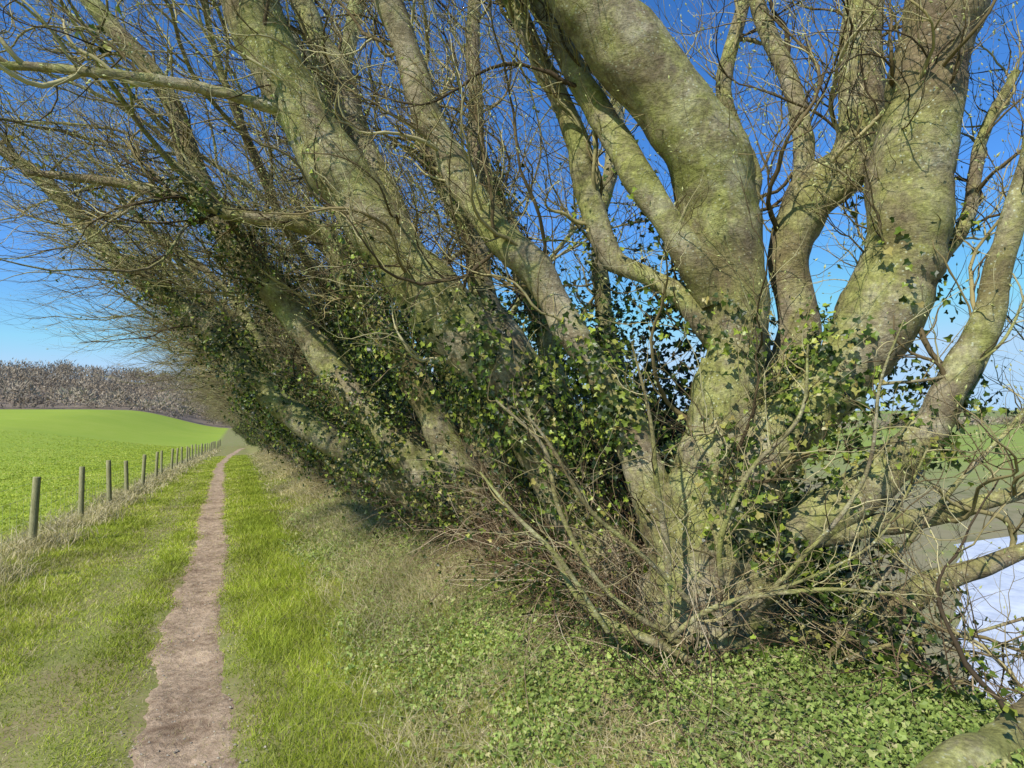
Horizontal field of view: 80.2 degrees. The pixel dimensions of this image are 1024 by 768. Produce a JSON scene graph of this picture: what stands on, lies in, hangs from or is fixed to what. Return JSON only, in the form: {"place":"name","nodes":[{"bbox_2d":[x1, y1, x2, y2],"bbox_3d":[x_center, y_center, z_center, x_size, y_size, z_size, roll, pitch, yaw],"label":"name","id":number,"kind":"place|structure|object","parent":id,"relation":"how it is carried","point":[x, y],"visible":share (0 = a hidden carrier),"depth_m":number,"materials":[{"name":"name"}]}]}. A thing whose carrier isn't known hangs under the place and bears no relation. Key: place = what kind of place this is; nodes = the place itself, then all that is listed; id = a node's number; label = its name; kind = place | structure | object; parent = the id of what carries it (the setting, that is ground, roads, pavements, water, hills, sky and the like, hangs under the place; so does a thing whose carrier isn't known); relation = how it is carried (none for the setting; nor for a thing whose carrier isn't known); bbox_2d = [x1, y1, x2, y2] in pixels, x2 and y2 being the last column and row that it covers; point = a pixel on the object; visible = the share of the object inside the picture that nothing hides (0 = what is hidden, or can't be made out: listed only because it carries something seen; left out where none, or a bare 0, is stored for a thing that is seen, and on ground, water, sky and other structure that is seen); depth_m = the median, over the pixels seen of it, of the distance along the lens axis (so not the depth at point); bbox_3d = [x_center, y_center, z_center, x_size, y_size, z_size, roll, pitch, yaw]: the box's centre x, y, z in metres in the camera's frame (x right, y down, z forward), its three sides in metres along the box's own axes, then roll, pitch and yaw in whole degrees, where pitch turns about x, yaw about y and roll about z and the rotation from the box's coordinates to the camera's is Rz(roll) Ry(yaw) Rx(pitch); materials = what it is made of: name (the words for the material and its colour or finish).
{"place":"outdoors","nodes":[
{"label":"outdoors","id":0,"kind":"place"},
{"bbox_2d":[128,448,244,767],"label":"dirt path","id":1,"kind":"structure","parent":0,"point":[197,683],"depth_m":4.55,"materials":[{"name":"brown soil"}]},
{"bbox_2d":[59,524,301,767],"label":"pebbles","id":2,"kind":"object","parent":1,"relation":"on","point":[188,696],"visible":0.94,"depth_m":3.97,"materials":[{"name":"stone"}]},
{"bbox_2d":[0,448,921,767],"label":"dry grass","id":3,"kind":"structure","parent":0,"point":[46,534],"depth_m":5.60,"materials":[{"name":"plant"}]},
{"bbox_2d":[0,377,1023,767],"bbox_3d":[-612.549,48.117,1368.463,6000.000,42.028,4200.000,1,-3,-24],"label":"ground","id":4,"kind":"structure","parent":0,"point":[122,425],"depth_m":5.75,"materials":[{"name":"green plant"}]},
{"bbox_2d":[0,439,220,550],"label":"post and wire fence","id":5,"kind":"object","parent":4,"relation":"on","point":[34,509],"visible":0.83,"depth_m":15.41,"materials":[{"name":"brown wood"}]},
{"bbox_2d":[0,358,223,425],"bbox_3d":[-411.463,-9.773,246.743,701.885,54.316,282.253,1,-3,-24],"label":"distant woodland","id":6,"kind":"object","parent":4,"relation":"on","point":[65,373],"visible":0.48,"depth_m":280.27,"materials":[{"name":"grey plant"}]},
{"bbox_2d":[0,117,333,481],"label":"sycamore tree","id":7,"kind":"object","parent":4,"relation":"on","point":[295,440],"visible":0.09,"depth_m":14.23,"materials":[{"name":"brown plant"}]},
{"bbox_2d":[66,253,317,469],"bbox_3d":[-8.574,-0.573,20.347,9.129,8.355,9.802,0,-3,-3],"label":"sycamore tree","id":8,"kind":"object","parent":4,"relation":"on","point":[258,416],"visible":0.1,"depth_m":19.89,"materials":[{"name":"brown plant"}]},
{"bbox_2d":[93,265,292,461],"bbox_3d":[-12.158,-0.799,26.196,9.970,10.098,11.393,-1,-3,25],"label":"sycamore tree","id":9,"kind":"object","parent":4,"relation":"on","point":[194,389],"visible":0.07,"depth_m":24.78,"materials":[{"name":"brown plant"}]},
{"bbox_2d":[87,233,305,472],"bbox_3d":[-10.489,-1.593,24.369,10.378,11.178,11.731,1,-3,-13],"label":"sycamore tree","id":10,"kind":"object","parent":4,"relation":"on","point":[283,443],"visible":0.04,"depth_m":22.02,"materials":[{"name":"brown plant"}]},
{"bbox_2d":[136,347,271,449],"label":"sycamore tree","id":11,"kind":"object","parent":4,"relation":"on","point":[185,392],"visible":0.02,"depth_m":45.58,"materials":[{"name":"brown plant"}]},
{"bbox_2d":[121,320,290,457],"bbox_3d":[-11.474,-0.004,32.005,10.956,8.998,16.758,-1,-3,15],"label":"sycamore tree","id":12,"kind":"object","parent":4,"relation":"on","point":[190,386],"visible":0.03,"depth_m":28.12,"materials":[{"name":"brown plant"}]},
{"bbox_2d":[132,339,284,458],"bbox_3d":[-15.056,0.268,34.064,9.880,9.042,10.608,0,-3,4],"label":"sycamore tree","id":13,"kind":"object","parent":4,"relation":"on","point":[259,434],"visible":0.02,"depth_m":33.93,"materials":[{"name":"brown plant"}]},
{"bbox_2d":[13,190,406,467],"bbox_3d":[-6.011,-0.860,19.874,10.564,8.676,16.159,-1,-3,23],"label":"sycamore tree","id":14,"kind":"object","parent":4,"relation":"on","point":[185,365],"visible":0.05,"depth_m":16.48,"materials":[{"name":"brown plant"}]},
{"bbox_2d":[148,357,278,456],"bbox_3d":[-17.346,-0.385,39.012,10.543,11.355,11.917,1,-3,-29],"label":"sycamore tree","id":15,"kind":"object","parent":4,"relation":"on","point":[262,439],"visible":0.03,"depth_m":38.61,"materials":[{"name":"brown plant"}]},
{"bbox_2d":[0,113,440,500],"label":"sycamore tree","id":16,"kind":"object","parent":4,"relation":"on","point":[271,415],"visible":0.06,"depth_m":12.21,"materials":[{"name":"brown plant"}]},
{"bbox_2d":[180,386,261,446],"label":"sycamore tree","id":17,"kind":"object","parent":4,"relation":"on","point":[210,408],"visible":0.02,"depth_m":71.99,"materials":[{"name":"brown plant"}]},
{"bbox_2d":[195,393,250,437],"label":"sycamore tree","id":18,"kind":"object","parent":4,"relation":"on","point":[222,414],"visible":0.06,"depth_m":67.14,"materials":[{"name":"brown plant"}]},
{"bbox_2d":[197,395,251,444],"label":"sycamore tree","id":19,"kind":"object","parent":4,"relation":"on","point":[227,424],"visible":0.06,"depth_m":92.00,"materials":[{"name":"brown plant"}]},
{"bbox_2d":[200,400,249,444],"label":"sycamore tree","id":20,"kind":"object","parent":4,"relation":"on","point":[231,426],"visible":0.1,"depth_m":103.93,"materials":[{"name":"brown plant"}]},
{"bbox_2d":[177,370,273,450],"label":"sycamore tree","id":21,"kind":"object","parent":4,"relation":"on","point":[218,406],"visible":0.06,"depth_m":41.77,"materials":[{"name":"brown plant"}]},
{"bbox_2d":[191,387,260,450],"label":"sycamore tree","id":22,"kind":"object","parent":4,"relation":"on","point":[225,415],"visible":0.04,"depth_m":60.69,"materials":[{"name":"brown plant"}]},
{"bbox_2d":[185,379,267,449],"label":"sycamore tree","id":23,"kind":"object","parent":4,"relation":"on","point":[240,422],"visible":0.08,"depth_m":54.30,"materials":[{"name":"brown plant"}]},
{"bbox_2d":[197,394,258,446],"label":"sycamore tree","id":24,"kind":"object","parent":4,"relation":"on","point":[237,427],"visible":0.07,"depth_m":80.44,"materials":[{"name":"brown plant"}]},
{"bbox_2d":[208,409,254,445],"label":"sycamore tree","id":25,"kind":"object","parent":4,"relation":"on","point":[237,422],"visible":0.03,"depth_m":87.36,"materials":[{"name":"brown plant"}]},
{"bbox_2d":[0,0,512,498],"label":"sycamore tree","id":26,"kind":"object","parent":4,"relation":"on","point":[262,342],"visible":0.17,"depth_m":10.12,"materials":[{"name":"brown plant"}]},
{"bbox_2d":[0,0,518,567],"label":"sycamore tree","id":27,"kind":"object","parent":4,"relation":"on","point":[378,426],"visible":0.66,"depth_m":6.68,"materials":[{"name":"green plant"}]},
{"bbox_2d":[0,0,700,611],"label":"sycamore tree","id":28,"kind":"object","parent":4,"relation":"on","point":[254,26],"visible":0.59,"depth_m":4.41,"materials":[{"name":"green plant"}]},
{"bbox_2d":[0,0,863,505],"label":"sycamore tree","id":29,"kind":"object","parent":4,"relation":"on","point":[164,154],"visible":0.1,"depth_m":6.42,"materials":[{"name":"brown plant"}]},
{"bbox_2d":[243,0,1023,767],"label":"sycamore tree","id":30,"kind":"object","parent":4,"relation":"on","point":[897,146],"visible":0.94,"depth_m":3.50,"materials":[{"name":"green plant"}]},
{"bbox_2d":[258,139,1023,765],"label":"bramble hedge","id":31,"kind":"object","parent":4,"relation":"on","point":[548,579],"visible":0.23,"depth_m":4.08,"materials":[{"name":"brown plant"}]},
{"bbox_2d":[278,489,1023,767],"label":"ivy ground cover","id":32,"kind":"object","parent":4,"relation":"on","point":[940,721],"visible":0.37,"depth_m":3.11,"materials":[{"name":"green plant"}]},
{"bbox_2d":[314,525,993,767],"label":"fallen sticks","id":33,"kind":"object","parent":4,"relation":"on","point":[815,682],"visible":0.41,"depth_m":3.10,"materials":[{"name":"brown wood"}]},
{"bbox_2d":[661,408,1023,429],"bbox_3d":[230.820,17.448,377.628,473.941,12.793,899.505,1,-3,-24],"label":"distant hedgerow","id":34,"kind":"object","parent":4,"relation":"on","point":[961,421],"visible":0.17,"depth_m":217.29,"materials":[{"name":"brown plant"}]},
{"bbox_2d":[0,0,1023,410],"label":"sky","id":35,"kind":"structure","parent":0,"point":[16,343],"materials":[{"name":"blue"}]},
{"bbox_2d":[954,535,1023,705],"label":"water","id":36,"kind":"structure","parent":0,"point":[1004,583],"depth_m":18.19,"materials":[{"name":"liquid"}]}
]}

